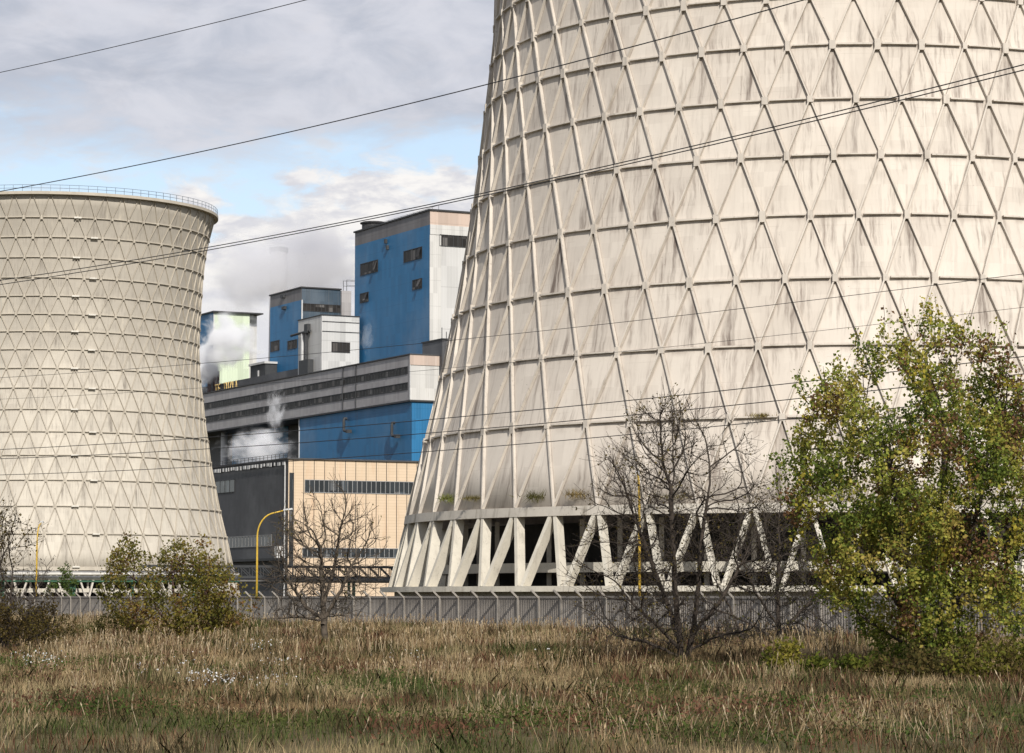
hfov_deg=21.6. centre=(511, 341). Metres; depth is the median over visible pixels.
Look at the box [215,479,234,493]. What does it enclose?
window
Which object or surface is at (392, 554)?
window
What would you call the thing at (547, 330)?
power cable
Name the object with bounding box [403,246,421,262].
window
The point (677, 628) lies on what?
bare tree
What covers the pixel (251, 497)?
plant building
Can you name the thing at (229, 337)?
boiler house
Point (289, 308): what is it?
boiler house
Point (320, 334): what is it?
bunker block
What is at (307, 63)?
sky
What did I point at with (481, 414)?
power cable
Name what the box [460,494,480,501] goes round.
weed tuft
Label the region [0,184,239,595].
cooling tower
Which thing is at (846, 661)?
bush
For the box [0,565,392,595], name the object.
pipe bridge
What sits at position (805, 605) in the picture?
bare tree
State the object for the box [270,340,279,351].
window
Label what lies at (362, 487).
window
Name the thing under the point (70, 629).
bush
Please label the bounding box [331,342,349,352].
window
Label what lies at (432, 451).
power cable
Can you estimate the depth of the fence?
114.90 m
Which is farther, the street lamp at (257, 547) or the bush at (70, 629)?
the street lamp at (257, 547)
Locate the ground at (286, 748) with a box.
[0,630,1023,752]
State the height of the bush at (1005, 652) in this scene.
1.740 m
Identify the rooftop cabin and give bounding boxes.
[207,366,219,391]
[248,361,277,377]
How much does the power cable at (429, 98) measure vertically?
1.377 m
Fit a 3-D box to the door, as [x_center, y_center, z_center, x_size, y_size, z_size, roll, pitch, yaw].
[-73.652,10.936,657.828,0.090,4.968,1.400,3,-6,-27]
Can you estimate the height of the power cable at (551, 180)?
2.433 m
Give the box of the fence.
[0,588,1023,639]
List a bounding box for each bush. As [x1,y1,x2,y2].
[2,610,101,642]
[44,561,78,595]
[84,608,144,635]
[199,607,255,633]
[578,628,652,637]
[759,634,835,673]
[794,651,893,675]
[851,636,972,682]
[941,623,1023,682]
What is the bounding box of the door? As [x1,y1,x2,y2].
[211,375,212,390]
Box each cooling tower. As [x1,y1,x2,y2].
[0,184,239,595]
[380,0,1023,595]
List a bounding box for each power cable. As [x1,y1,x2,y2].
[0,0,304,72]
[0,0,803,191]
[0,64,1023,280]
[0,69,1023,284]
[0,356,1023,449]
[0,373,1023,458]
[1,274,1021,377]
[5,395,1013,474]
[13,307,1022,398]
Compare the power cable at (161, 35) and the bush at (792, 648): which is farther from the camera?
the power cable at (161, 35)
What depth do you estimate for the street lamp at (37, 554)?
235.23 m
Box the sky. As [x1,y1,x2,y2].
[0,0,493,362]
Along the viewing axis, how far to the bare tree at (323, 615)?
99.44 m
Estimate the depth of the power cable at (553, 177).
98.38 m
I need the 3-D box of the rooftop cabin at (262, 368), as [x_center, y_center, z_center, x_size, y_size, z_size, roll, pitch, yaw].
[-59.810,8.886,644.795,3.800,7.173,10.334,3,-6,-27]
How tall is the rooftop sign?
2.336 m
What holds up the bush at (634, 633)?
on the ground at (286, 748)
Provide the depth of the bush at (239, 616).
115.41 m
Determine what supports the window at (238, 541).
in the plant building
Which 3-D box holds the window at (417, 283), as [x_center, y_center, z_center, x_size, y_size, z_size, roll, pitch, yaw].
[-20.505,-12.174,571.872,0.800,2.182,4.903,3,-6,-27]
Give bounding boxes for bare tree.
[0,496,70,648]
[247,467,393,640]
[556,376,799,661]
[681,459,855,645]
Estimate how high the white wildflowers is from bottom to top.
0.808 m
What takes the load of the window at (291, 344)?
in the boiler house at (289, 308)
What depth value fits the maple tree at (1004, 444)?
65.06 m
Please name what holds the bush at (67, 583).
on the ground at (286, 748)
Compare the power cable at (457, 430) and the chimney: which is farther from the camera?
the chimney
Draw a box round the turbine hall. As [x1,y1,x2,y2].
[202,353,439,466]
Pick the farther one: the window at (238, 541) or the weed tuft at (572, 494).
the window at (238, 541)
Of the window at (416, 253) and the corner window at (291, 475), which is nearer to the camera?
the corner window at (291, 475)
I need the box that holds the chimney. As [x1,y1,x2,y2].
[268,247,287,360]
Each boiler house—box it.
[200,311,262,386]
[269,280,354,371]
[353,206,469,362]
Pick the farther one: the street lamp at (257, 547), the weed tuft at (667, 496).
the street lamp at (257, 547)
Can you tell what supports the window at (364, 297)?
in the boiler house at (408, 269)
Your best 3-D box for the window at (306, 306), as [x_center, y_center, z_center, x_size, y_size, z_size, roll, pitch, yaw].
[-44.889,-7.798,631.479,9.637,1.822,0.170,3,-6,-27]
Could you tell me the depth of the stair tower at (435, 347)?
543.93 m
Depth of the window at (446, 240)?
569.74 m
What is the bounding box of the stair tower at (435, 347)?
[421,332,461,560]
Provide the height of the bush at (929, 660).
1.464 m
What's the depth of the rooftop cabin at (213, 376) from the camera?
657.50 m
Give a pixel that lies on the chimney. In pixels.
(278, 269)
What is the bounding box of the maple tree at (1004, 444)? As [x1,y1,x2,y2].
[763,293,1023,664]
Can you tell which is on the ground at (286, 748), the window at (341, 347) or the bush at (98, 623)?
the bush at (98, 623)
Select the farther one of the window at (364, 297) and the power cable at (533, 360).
the window at (364, 297)
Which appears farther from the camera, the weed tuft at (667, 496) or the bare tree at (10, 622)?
the weed tuft at (667, 496)
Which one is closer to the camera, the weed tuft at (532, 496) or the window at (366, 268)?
the weed tuft at (532, 496)
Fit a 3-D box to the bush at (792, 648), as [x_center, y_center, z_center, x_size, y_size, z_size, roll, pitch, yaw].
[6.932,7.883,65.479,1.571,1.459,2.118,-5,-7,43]
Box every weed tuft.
[435,492,457,504]
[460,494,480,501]
[512,489,546,503]
[561,488,589,499]
[613,491,696,499]
[745,412,776,418]
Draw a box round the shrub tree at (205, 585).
[95,531,262,636]
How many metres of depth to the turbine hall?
576.55 m
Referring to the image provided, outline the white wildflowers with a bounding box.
[11,639,557,684]
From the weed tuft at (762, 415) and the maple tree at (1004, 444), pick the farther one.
the weed tuft at (762, 415)
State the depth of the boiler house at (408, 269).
576.60 m
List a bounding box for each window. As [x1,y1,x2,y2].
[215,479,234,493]
[228,535,271,547]
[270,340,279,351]
[287,339,296,349]
[289,473,293,565]
[302,548,397,557]
[303,303,340,312]
[304,479,413,494]
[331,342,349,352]
[360,259,377,275]
[360,292,368,302]
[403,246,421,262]
[412,278,421,289]
[439,234,466,247]
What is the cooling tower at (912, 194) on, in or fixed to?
on the ground at (286, 748)
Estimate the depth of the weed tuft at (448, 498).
184.89 m
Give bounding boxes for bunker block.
[290,314,359,374]
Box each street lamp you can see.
[35,521,43,595]
[256,508,292,595]
[635,471,640,592]
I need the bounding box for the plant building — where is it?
[212,453,418,595]
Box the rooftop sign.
[215,380,239,390]
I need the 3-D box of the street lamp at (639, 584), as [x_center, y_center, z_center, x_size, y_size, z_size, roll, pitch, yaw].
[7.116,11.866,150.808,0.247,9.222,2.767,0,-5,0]
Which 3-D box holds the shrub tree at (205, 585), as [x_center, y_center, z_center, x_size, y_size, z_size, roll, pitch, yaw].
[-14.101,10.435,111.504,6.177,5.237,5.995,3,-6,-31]

